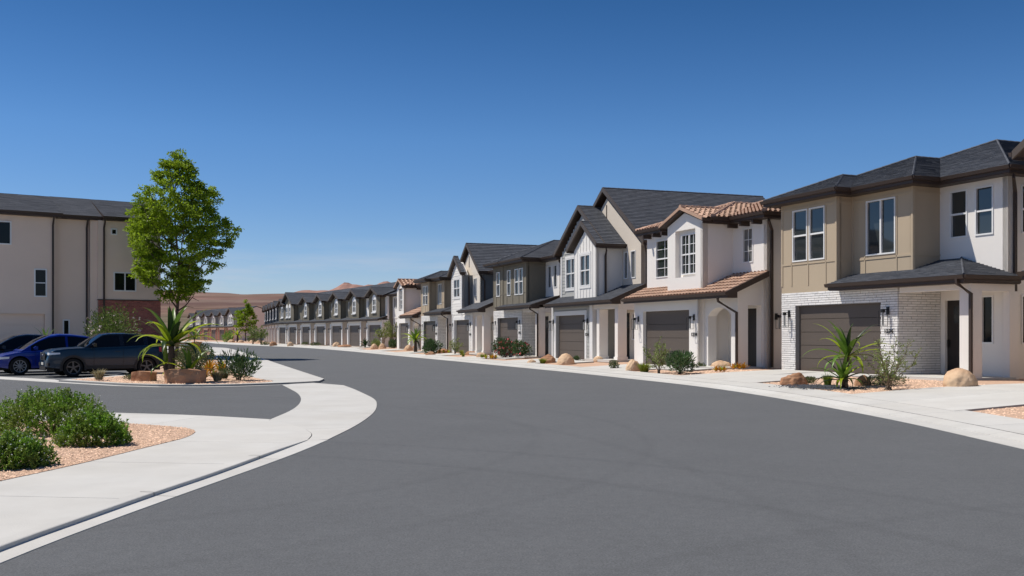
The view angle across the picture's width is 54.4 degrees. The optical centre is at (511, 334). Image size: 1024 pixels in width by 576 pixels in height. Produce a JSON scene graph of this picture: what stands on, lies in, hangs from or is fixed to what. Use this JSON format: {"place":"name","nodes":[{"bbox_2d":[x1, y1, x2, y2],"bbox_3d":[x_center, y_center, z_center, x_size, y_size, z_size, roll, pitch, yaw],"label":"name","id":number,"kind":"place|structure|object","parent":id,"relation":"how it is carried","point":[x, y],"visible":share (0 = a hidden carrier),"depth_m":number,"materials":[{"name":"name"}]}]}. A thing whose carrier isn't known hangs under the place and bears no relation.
{"place":"outdoors","nodes":[
{"label":"outdoors","id":0,"kind":"place"},
{"bbox_2d":[161,290,283,336],"bbox_3d":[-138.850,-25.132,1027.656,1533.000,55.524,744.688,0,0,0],"label":"mesa hill","id":1,"kind":"structure","parent":0,"point":[209,301],"depth_m":974.05,"materials":[{"name":"brown stone"}]},
{"bbox_2d":[297,281,390,292],"bbox_3d":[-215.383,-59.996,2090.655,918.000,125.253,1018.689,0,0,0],"label":"red peak","id":2,"kind":"structure","parent":0,"point":[344,285],"depth_m":2276.24,"materials":[{"name":"brown stone"}]},
{"bbox_2d":[0,342,1023,575],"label":"road","id":3,"kind":"structure","parent":0,"point":[431,467],"depth_m":10.39,"materials":[{"name":"grey asphalt"}]},
{"bbox_2d":[0,334,42,353],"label":"parked car","id":4,"kind":"object","parent":3,"relation":"on","point":[10,343],"visible":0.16,"depth_m":42.25,"materials":[{"name":"black paint"}]},
{"bbox_2d":[0,334,95,374],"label":"parked car","id":5,"kind":"object","parent":3,"relation":"on","point":[23,359],"visible":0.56,"depth_m":39.84,"materials":[{"name":"blue paint"}]},
{"bbox_2d":[39,333,163,376],"bbox_3d":[-16.070,0.773,39.185,4.499,1.690,2.259,0,0,-37],"label":"parked car","id":6,"kind":"object","parent":3,"relation":"on","point":[111,351],"visible":0.93,"depth_m":38.50,"materials":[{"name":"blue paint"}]},
{"bbox_2d":[0,377,376,563],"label":"gutter","id":7,"kind":"object","parent":3,"relation":"on","point":[321,412],"visible":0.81,"depth_m":18.11,"materials":[{"name":"concrete"}]},
{"bbox_2d":[0,342,1023,550],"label":"kerb","id":8,"kind":"structure","parent":3,"relation":"on","point":[1011,439],"depth_m":16.43,"materials":[{"name":"concrete"}]},
{"bbox_2d":[0,341,1023,538],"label":"sidewalk","id":9,"kind":"structure","parent":0,"point":[32,501],"depth_m":14.02,"materials":[{"name":"concrete"}]},
{"bbox_2d":[0,421,194,480],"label":"gravel bed","id":10,"kind":"object","parent":9,"relation":"on","point":[75,451],"visible":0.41,"depth_m":13.82,"materials":[{"name":"beige gravel"}]},
{"bbox_2d":[0,426,60,469],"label":"shrub","id":11,"kind":"object","parent":10,"relation":"on","point":[21,446],"visible":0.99,"depth_m":11.74,"materials":[{"name":"green plant"}]},
{"bbox_2d":[0,386,114,436],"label":"shrub","id":12,"kind":"object","parent":10,"relation":"on","point":[53,408],"visible":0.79,"depth_m":15.83,"materials":[{"name":"green plant"}]},
{"bbox_2d":[48,403,132,447],"bbox_3d":[-6.006,1.294,14.331,1.129,0.633,1.128,0,0,0],"label":"shrub","id":13,"kind":"object","parent":10,"relation":"on","point":[80,426],"visible":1,"depth_m":14.04,"materials":[{"name":"green plant"}]},
{"bbox_2d":[71,349,270,383],"bbox_3d":[-24.551,1.576,71.808,6.462,0.020,86.127,0,0,-19],"label":"gravel bed","id":14,"kind":"object","parent":9,"relation":"on","point":[161,370],"visible":0.23,"depth_m":34.52,"materials":[{"name":"beige gravel"}]},
{"bbox_2d":[131,371,156,380],"bbox_3d":[-12.345,1.399,33.396,0.840,0.341,0.545,0,0,11],"label":"boulder","id":15,"kind":"object","parent":14,"relation":"on","point":[143,376],"visible":0.88,"depth_m":33.16,"materials":[{"name":"brown stone"}]},
{"bbox_2d":[127,305,220,375],"bbox_3d":[-11.194,0.382,32.790,2.891,2.658,2.986,0,0,-27],"label":"dragon palm","id":16,"kind":"object","parent":14,"relation":"on","point":[172,335],"visible":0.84,"depth_m":32.49,"materials":[{"name":"green plant"}]},
{"bbox_2d":[122,148,244,355],"bbox_3d":[-21.656,-5.277,64.840,7.521,13.639,7.642,0,0,-35],"label":"street tree","id":17,"kind":"object","parent":14,"relation":"on","point":[144,229],"visible":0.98,"depth_m":63.54,"materials":[{"name":"green plant"}]},
{"bbox_2d":[164,369,206,383],"bbox_3d":[-10.488,1.333,31.953,1.320,0.473,0.691,0,0,-7],"label":"boulder","id":18,"kind":"object","parent":14,"relation":"on","point":[185,376],"visible":0.92,"depth_m":31.68,"materials":[{"name":"brown stone"}]},
{"bbox_2d":[175,342,207,368],"bbox_3d":[-12.787,0.929,39.449,1.526,1.259,1.439,0,0,0],"label":"shrub","id":19,"kind":"object","parent":14,"relation":"on","point":[181,354],"visible":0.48,"depth_m":39.35,"materials":[{"name":"green plant"}]},
{"bbox_2d":[178,340,217,368],"bbox_3d":[-13.931,0.908,44.013,1.731,1.329,1.782,0,0,0],"label":"shrub","id":20,"kind":"object","parent":14,"relation":"on","point":[210,353],"visible":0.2,"depth_m":44.09,"materials":[{"name":"green plant"}]},
{"bbox_2d":[201,358,229,371],"bbox_3d":[-12.136,1.244,40.587,1.281,0.551,1.135,0,0,-39],"label":"bromeliad","id":21,"kind":"object","parent":14,"relation":"on","point":[209,364],"visible":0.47,"depth_m":40.40,"materials":[{"name":"plant"}]},
{"bbox_2d":[207,370,224,380],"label":"grass tuft","id":22,"kind":"object","parent":14,"relation":"on","point":[217,376],"visible":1,"depth_m":32.84,"materials":[{"name":"green plant"}]},
{"bbox_2d":[216,347,261,380],"bbox_3d":[-9.277,0.995,33.679,1.552,1.179,1.526,0,0,0],"label":"oleander","id":23,"kind":"object","parent":14,"relation":"on","point":[237,368],"visible":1,"depth_m":33.57,"materials":[{"name":"green plant"}]},
{"bbox_2d":[251,325,268,344],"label":"young tree","id":24,"kind":"object","parent":9,"relation":"on","point":[262,332],"visible":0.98,"depth_m":145.79,"materials":[{"name":"green plant"}]},
{"bbox_2d":[0,0,1023,293],"label":"sky","id":25,"kind":"structure","parent":0,"point":[358,142],"materials":[{"name":"blue"}]},
{"bbox_2d":[180,339,1023,432],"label":"gravel lot","id":26,"kind":"structure","parent":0,"point":[1018,412],"depth_m":29.95,"materials":[{"name":"beige gravel"}]},
{"bbox_2d":[194,309,219,339],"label":"row house","id":27,"kind":"structure","parent":26,"relation":"on","point":[198,318],"depth_m":241.79,"materials":[{"name":"beige paint"}]},
{"bbox_2d":[198,308,227,339],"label":"row house","id":28,"kind":"structure","parent":26,"relation":"on","point":[206,318],"depth_m":235.68,"materials":[{"name":"beige paint"}]},
{"bbox_2d":[206,307,237,339],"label":"row house","id":29,"kind":"structure","parent":26,"relation":"on","point":[214,322],"depth_m":229.39,"materials":[{"name":"beige paint"}]},
{"bbox_2d":[214,307,244,339],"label":"row house","id":30,"kind":"structure","parent":26,"relation":"on","point":[222,320],"depth_m":223.43,"materials":[{"name":"beige paint"}]},
{"bbox_2d":[223,306,264,340],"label":"row house","id":31,"kind":"structure","parent":26,"relation":"on","point":[230,312],"depth_m":217.33,"materials":[{"name":"beige paint"}]},
{"bbox_2d":[231,299,258,340],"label":"street tree","id":32,"kind":"object","parent":26,"relation":"on","point":[245,315],"visible":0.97,"depth_m":195.55,"materials":[{"name":"green plant"}]},
{"bbox_2d":[266,303,271,341],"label":"row house","id":33,"kind":"structure","parent":26,"relation":"on","point":[270,326],"depth_m":169.84,"materials":[{"name":"white paint"}]},
{"bbox_2d":[268,302,274,341],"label":"row house","id":34,"kind":"structure","parent":26,"relation":"on","point":[273,321],"depth_m":163.03,"materials":[{"name":"white paint"}]},
{"bbox_2d":[271,301,278,342],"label":"row house","id":35,"kind":"structure","parent":26,"relation":"on","point":[276,318],"depth_m":155.50,"materials":[{"name":"white paint"}]},
{"bbox_2d":[271,299,287,343],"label":"row house","id":36,"kind":"structure","parent":26,"relation":"on","point":[282,334],"depth_m":148.36,"materials":[{"name":"white paint"}]},
{"bbox_2d":[279,291,329,343],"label":"row house","id":37,"kind":"structure","parent":26,"relation":"on","point":[292,309],"depth_m":143.33,"materials":[{"name":"white paint"}]},
{"bbox_2d":[293,289,344,344],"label":"row house","id":38,"kind":"structure","parent":26,"relation":"on","point":[307,314],"depth_m":135.64,"materials":[{"name":"white paint"}]},
{"bbox_2d":[303,327,309,344],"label":"garage door","id":39,"kind":"structure","parent":38,"relation":"in","point":[306,336],"depth_m":136.22,"materials":[{"name":"grey"}]},
{"bbox_2d":[307,287,360,344],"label":"row house","id":40,"kind":"structure","parent":26,"relation":"on","point":[322,313],"depth_m":129.14,"materials":[{"name":"white paint"}]},
{"bbox_2d":[317,326,324,344],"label":"garage door","id":41,"kind":"structure","parent":40,"relation":"in","point":[320,335],"depth_m":129.57,"materials":[{"name":"grey metal"}]},
{"bbox_2d":[322,284,380,344],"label":"row house","id":42,"kind":"structure","parent":26,"relation":"on","point":[338,333],"depth_m":122.76,"materials":[{"name":"white paint"}]},
{"bbox_2d":[333,326,340,344],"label":"garage door","id":43,"kind":"structure","parent":42,"relation":"in","point":[336,329],"depth_m":123.15,"materials":[{"name":"grey metal"}]},
{"bbox_2d":[338,282,395,345],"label":"row house","id":44,"kind":"structure","parent":26,"relation":"on","point":[355,329],"depth_m":116.36,"materials":[{"name":"white paint"}]},
{"bbox_2d":[350,325,359,345],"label":"garage door","id":45,"kind":"structure","parent":44,"relation":"in","point":[354,335],"depth_m":117.00,"materials":[{"name":"grey metal"}]},
{"bbox_2d":[357,284,398,346],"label":"row house","id":46,"kind":"structure","parent":26,"relation":"on","point":[381,305],"depth_m":108.85,"materials":[{"name":"white paint"}]},
{"bbox_2d":[369,325,380,345],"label":"garage door","id":47,"kind":"structure","parent":46,"relation":"in","point":[372,332],"depth_m":110.80,"materials":[{"name":"grey"}]},
{"bbox_2d":[373,320,390,343],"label":"young tree","id":48,"kind":"object","parent":26,"relation":"on","point":[381,332],"visible":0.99,"depth_m":102.36,"materials":[{"name":"green plant"}]},
{"bbox_2d":[393,278,420,349],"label":"town house","id":49,"kind":"structure","parent":26,"relation":"on","point":[409,304],"depth_m":93.73,"materials":[{"name":"white paint"}]},
{"bbox_2d":[401,323,407,348],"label":"garage door","id":50,"kind":"structure","parent":49,"relation":"in","point":[404,340],"depth_m":93.99,"materials":[{"name":"grey"}]},
{"bbox_2d":[403,326,427,351],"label":"dragon palm","id":51,"kind":"object","parent":26,"relation":"on","point":[415,334],"visible":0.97,"depth_m":82.36,"materials":[{"name":"green plant"}]},
{"bbox_2d":[421,338,442,353],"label":"shrub","id":52,"kind":"object","parent":26,"relation":"on","point":[431,345],"visible":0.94,"depth_m":75.33,"materials":[{"name":"green plant"}]},
{"bbox_2d":[413,271,451,351],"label":"town house","id":53,"kind":"structure","parent":26,"relation":"on","point":[436,317],"depth_m":81.68,"materials":[{"name":"grey"}]},
{"bbox_2d":[426,321,435,343],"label":"garage door","id":54,"kind":"structure","parent":53,"relation":"in","point":[429,328],"depth_m":83.01,"materials":[{"name":"grey metal"}]},
{"bbox_2d":[446,243,536,354],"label":"town house","id":55,"kind":"structure","parent":26,"relation":"on","point":[471,277],"depth_m":73.31,"materials":[{"name":"white paint"}]},
{"bbox_2d":[453,277,459,298],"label":"window","id":56,"kind":"structure","parent":55,"relation":"in","point":[456,283],"depth_m":74.97,"materials":[{"name":"white"}]},
{"bbox_2d":[457,320,468,352],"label":"garage door","id":57,"kind":"structure","parent":55,"relation":"in","point":[463,335],"depth_m":73.63,"materials":[{"name":"grey metal"}]},
{"bbox_2d":[491,337,514,356],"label":"rose bush","id":58,"kind":"object","parent":26,"relation":"on","point":[504,349],"visible":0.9,"depth_m":61.43,"materials":[{"name":"green plant"}]},
{"bbox_2d":[483,240,560,357],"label":"town house","id":59,"kind":"structure","parent":26,"relation":"on","point":[526,284],"depth_m":62.15,"materials":[{"name":"grey"}]},
{"bbox_2d":[500,318,517,355],"bbox_3d":[-0.095,0.160,64.720,0.080,2.440,3.930,0,0,-20],"label":"garage door","id":60,"kind":"structure","parent":59,"relation":"in","point":[507,325],"depth_m":64.95,"materials":[{"name":"grey metal"}]},
{"bbox_2d":[507,270,510,295],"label":"window","id":61,"kind":"structure","parent":59,"relation":"in","point":[508,271],"depth_m":64.53,"materials":[{"name":"white"}]},
{"bbox_2d":[514,269,518,294],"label":"window","id":62,"kind":"structure","parent":59,"relation":"in","point":[516,271],"depth_m":63.24,"materials":[{"name":"white"}]},
{"bbox_2d":[519,268,522,294],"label":"window","id":63,"kind":"structure","parent":59,"relation":"in","point":[520,269],"depth_m":62.43,"materials":[{"name":"white"}]},
{"bbox_2d":[545,316,547,354],"bbox_3d":[2.200,0.105,61.943,0.060,2.450,0.950,0,0,-20],"label":"front door","id":64,"kind":"structure","parent":59,"relation":"in","point":[546,317],"depth_m":62.02,"materials":[{"name":"grey"}]},
{"bbox_2d":[511,339,532,355],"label":"rose bush","id":65,"kind":"object","parent":26,"relation":"on","point":[519,348],"visible":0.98,"depth_m":60.24,"materials":[{"name":"green plant"}]},
{"bbox_2d":[557,353,574,364],"bbox_3d":[2.701,1.492,49.892,0.891,1.086,0.914,0,0,0],"label":"boulder","id":66,"kind":"object","parent":26,"relation":"on","point":[565,359],"visible":0.52,"depth_m":49.57,"materials":[{"name":"beige stone"}]},
{"bbox_2d":[626,359,639,370],"bbox_3d":[5.042,1.508,41.487,0.636,0.938,0.486,0,0,0],"label":"boulder","id":67,"kind":"object","parent":26,"relation":"on","point":[632,365],"visible":0.52,"depth_m":41.31,"materials":[{"name":"beige stone"}]},
{"bbox_2d":[543,187,764,361],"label":"town house","id":68,"kind":"structure","parent":26,"relation":"on","point":[600,251],"depth_m":53.22,"materials":[{"name":"grey paint"}]},
{"bbox_2d":[565,255,573,290],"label":"window","id":69,"kind":"structure","parent":68,"relation":"in","point":[569,263],"depth_m":57.05,"materials":[{"name":"white"}]},
{"bbox_2d":[559,315,584,359],"bbox_3d":[3.444,0.160,55.640,0.080,2.440,4.100,0,0,-20],"label":"garage door","id":70,"kind":"structure","parent":68,"relation":"in","point":[571,334],"depth_m":55.69,"materials":[{"name":"grey"}]},
{"bbox_2d":[579,251,590,288],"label":"window","id":71,"kind":"structure","parent":68,"relation":"in","point":[584,260],"depth_m":53.63,"materials":[{"name":"white"}]},
{"bbox_2d":[623,251,627,278],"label":"window","id":72,"kind":"structure","parent":68,"relation":"in","point":[625,254],"depth_m":52.54,"materials":[{"name":"white"}]},
{"bbox_2d":[627,313,629,358],"bbox_3d":[6.091,0.105,52.474,0.060,2.450,0.950,0,0,-20],"label":"front door","id":73,"kind":"structure","parent":68,"relation":"in","point":[628,314],"depth_m":52.33,"materials":[{"name":"grey"}]},
{"bbox_2d":[630,250,635,277],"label":"window","id":74,"kind":"structure","parent":68,"relation":"in","point":[632,253],"depth_m":51.65,"materials":[{"name":"white"}]},
{"bbox_2d":[643,336,669,372],"bbox_3d":[5.700,0.807,38.894,1.007,1.472,1.020,0,0,40],"label":"desert shrub","id":75,"kind":"object","parent":26,"relation":"on","point":[661,356],"visible":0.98,"depth_m":38.84,"materials":[{"name":"green plant"}]},
{"bbox_2d":[665,350,695,373],"bbox_3d":[6.355,1.065,37.763,1.188,1.050,1.658,0,0,16],"label":"oleander","id":76,"kind":"object","parent":26,"relation":"on","point":[679,359],"visible":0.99,"depth_m":37.67,"materials":[{"name":"green plant"}]},
{"bbox_2d":[621,200,781,368],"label":"town house","id":77,"kind":"structure","parent":26,"relation":"on","point":[709,294],"depth_m":42.09,"materials":[{"name":"white paint"}]},
{"bbox_2d":[656,239,667,277],"bbox_3d":[7.027,-3.480,45.680,0.130,1.736,1.516,0,0,-22],"label":"window","id":78,"kind":"structure","parent":77,"relation":"in","point":[661,245],"depth_m":45.93,"materials":[{"name":"white"}]},
{"bbox_2d":[646,310,688,364],"bbox_3d":[7.050,0.160,44.713,0.080,2.440,4.010,0,0,-22],"label":"garage door","id":79,"kind":"structure","parent":77,"relation":"in","point":[671,325],"depth_m":44.76,"materials":[{"name":"grey"}]},
{"bbox_2d":[681,233,694,274],"bbox_3d":[7.695,-3.470,43.049,0.120,1.756,1.276,0,0,-22],"label":"window","id":80,"kind":"structure","parent":77,"relation":"in","point":[687,240],"depth_m":43.18,"materials":[{"name":"white"}]},
{"bbox_2d":[742,227,752,262],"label":"window","id":81,"kind":"structure","parent":77,"relation":"in","point":[747,233],"depth_m":41.45,"materials":[{"name":"white glass"}]},
{"bbox_2d":[748,308,755,366],"bbox_3d":[9.974,0.105,41.240,0.050,2.450,0.850,0,0,-22],"label":"front door","id":82,"kind":"structure","parent":77,"relation":"in","point":[751,312],"depth_m":41.21,"materials":[{"name":"grey"}]},
{"bbox_2d":[780,372,807,385],"bbox_3d":[8.414,1.506,29.745,0.840,0.742,0.535,0,0,0],"label":"boulder","id":83,"kind":"object","parent":26,"relation":"on","point":[799,378],"visible":0.52,"depth_m":29.61,"materials":[{"name":"brown stone"}]},
{"bbox_2d":[768,383,868,390],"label":"black gravel","id":84,"kind":"structure","parent":26,"relation":"on","point":[820,386],"depth_m":28.04,"materials":[{"name":"black gravel"}]},
{"bbox_2d":[662,369,1023,418],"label":"gravel","id":85,"kind":"structure","parent":26,"relation":"on","point":[909,381],"depth_m":27.55,"materials":[{"name":"beige gravel"}]},
{"bbox_2d":[854,375,870,385],"bbox_3d":[10.002,1.463,28.394,0.489,0.619,0.388,0,0,0],"label":"boulder","id":86,"kind":"object","parent":85,"relation":"on","point":[857,382],"visible":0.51,"depth_m":28.28,"materials":[{"name":"brown stone"}]},
{"bbox_2d":[859,373,908,385],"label":"shrub","id":87,"kind":"object","parent":85,"relation":"on","point":[869,378],"visible":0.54,"depth_m":28.14,"materials":[{"name":"green plant"}]},
{"bbox_2d":[801,321,893,387],"bbox_3d":[9.361,0.586,27.829,2.281,2.013,2.356,0,0,-13],"label":"dragon palm","id":88,"kind":"object","parent":26,"relation":"on","point":[844,344],"visible":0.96,"depth_m":27.68,"materials":[{"name":"green plant"}]},
{"bbox_2d":[853,337,921,389],"bbox_3d":[10.028,0.762,26.322,1.577,1.454,1.395,0,0,-24],"label":"desert shrub","id":89,"kind":"object","parent":26,"relation":"on","point":[884,367],"visible":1,"depth_m":26.25,"materials":[{"name":"green plant"}]},
{"bbox_2d":[760,139,1023,380],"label":"town house","id":90,"kind":"structure","parent":26,"relation":"on","point":[925,253],"depth_m":33.12,"materials":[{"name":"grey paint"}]},
{"bbox_2d":[792,209,806,261],"bbox_3d":[10.810,-3.690,37.263,0.130,1.936,0.866,0,0,-22],"label":"window","id":91,"kind":"structure","parent":90,"relation":"in","point":[799,217],"depth_m":37.34,"materials":[{"name":"white"}]},
{"bbox_2d":[809,205,824,260],"bbox_3d":[11.168,-3.690,36.366,0.130,1.936,0.876,0,0,-22],"label":"window","id":92,"kind":"structure","parent":90,"relation":"in","point":[816,214],"depth_m":36.41,"materials":[{"name":"white"}]},
{"bbox_2d":[799,303,880,373],"bbox_3d":[11.708,0.160,35.494,0.080,2.440,4.480,0,0,-22],"label":"garage door","id":93,"kind":"structure","parent":90,"relation":"in","point":[863,316],"depth_m":35.73,"materials":[{"name":"grey"}]},
{"bbox_2d":[866,196,895,255],"bbox_3d":[12.725,-3.700,34.288,0.130,1.916,1.416,0,0,-22],"label":"window","id":94,"kind":"structure","parent":90,"relation":"in","point":[880,213],"depth_m":34.26,"materials":[{"name":"white"}]},
{"bbox_2d":[947,300,959,370],"bbox_3d":[14.653,0.105,32.682,0.120,2.450,0.950,0,0,-22],"label":"front door","id":95,"kind":"structure","parent":90,"relation":"in","point":[953,307],"depth_m":32.88,"materials":[{"name":"brown wood"}]},
{"bbox_2d":[950,189,966,238],"bbox_3d":[14.641,-3.930,32.564,0.130,1.556,0.716,0,0,-22],"label":"window","id":96,"kind":"structure","parent":90,"relation":"in","point":[958,199],"depth_m":32.61,"materials":[{"name":"white"}]},
{"bbox_2d":[975,184,993,235],"bbox_3d":[15.023,-3.930,31.608,0.130,1.556,0.716,0,0,-22],"label":"window","id":97,"kind":"structure","parent":90,"relation":"in","point":[984,195],"depth_m":31.64,"materials":[{"name":"white"}]},
{"bbox_2d":[982,295,993,343],"bbox_3d":[15.067,-0.465,31.495,0.130,1.526,0.476,0,0,-22],"label":"window","id":98,"kind":"structure","parent":90,"relation":"in","point":[987,301],"depth_m":31.50,"materials":[{"name":"white"}]},
{"bbox_2d":[1021,184,1023,232],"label":"window","id":99,"kind":"structure","parent":90,"relation":"in","point":[1022,185],"depth_m":30.95,"materials":[{"name":"white"}]},
{"bbox_2d":[1021,295,1023,343],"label":"window","id":100,"kind":"structure","parent":90,"relation":"in","point":[1022,296],"depth_m":30.95,"materials":[{"name":"white"}]},
{"bbox_2d":[943,368,978,386],"bbox_3d":[11.891,1.373,26.452,0.884,0.964,0.803,0,0,0],"label":"boulder","id":101,"kind":"object","parent":26,"relation":"on","point":[958,377],"visible":0.49,"depth_m":26.18,"materials":[{"name":"beige stone"}]},
{"bbox_2d":[277,344,1023,410],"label":"driveways","id":102,"kind":"structure","parent":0,"point":[983,397],"depth_m":24.90,"materials":[{"name":"concrete"}]},
{"bbox_2d":[1008,139,1023,278],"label":"town house","id":103,"kind":"structure","parent":0,"point":[1017,153],"depth_m":27.95,"materials":[{"name":"brown"}]},
{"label":"forecourt","id":104,"kind":"structure","parent":0,"visible":0},
{"bbox_2d":[0,193,170,339],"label":"apartment building","id":105,"kind":"structure","parent":104,"relation":"on","point":[66,263],"depth_m":65.53,"materials":[{"name":"beige paint"}]},
{"bbox_2d":[0,221,11,244],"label":"window","id":106,"kind":"structure","parent":105,"relation":"in","point":[5,226],"depth_m":63.02,"materials":[{"name":"white"}]},
{"bbox_2d":[0,314,43,339],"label":"garage door","id":107,"kind":"structure","parent":105,"relation":"in","point":[10,324],"depth_m":63.67,"materials":[{"name":"beige paint"}]},
{"bbox_2d":[34,268,46,296],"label":"window","id":108,"kind":"structure","parent":105,"relation":"in","point":[40,275],"depth_m":64.14,"materials":[{"name":"white"}]},
{"bbox_2d":[63,319,69,333],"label":"window","id":109,"kind":"structure","parent":105,"relation":"in","point":[66,322],"depth_m":65.47,"materials":[{"name":"white"}]},
{"bbox_2d":[114,272,136,291],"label":"window","id":110,"kind":"structure","parent":105,"relation":"in","point":[122,282],"depth_m":66.93,"materials":[{"name":"white"}]},
{"bbox_2d":[83,302,142,336],"bbox_3d":[-24.276,-0.169,60.378,3.258,3.552,4.612,0,0,-28],"label":"flowering shrub","id":111,"kind":"object","parent":104,"relation":"on","point":[110,327],"visible":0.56,"depth_m":59.90,"materials":[{"name":"green plant"}]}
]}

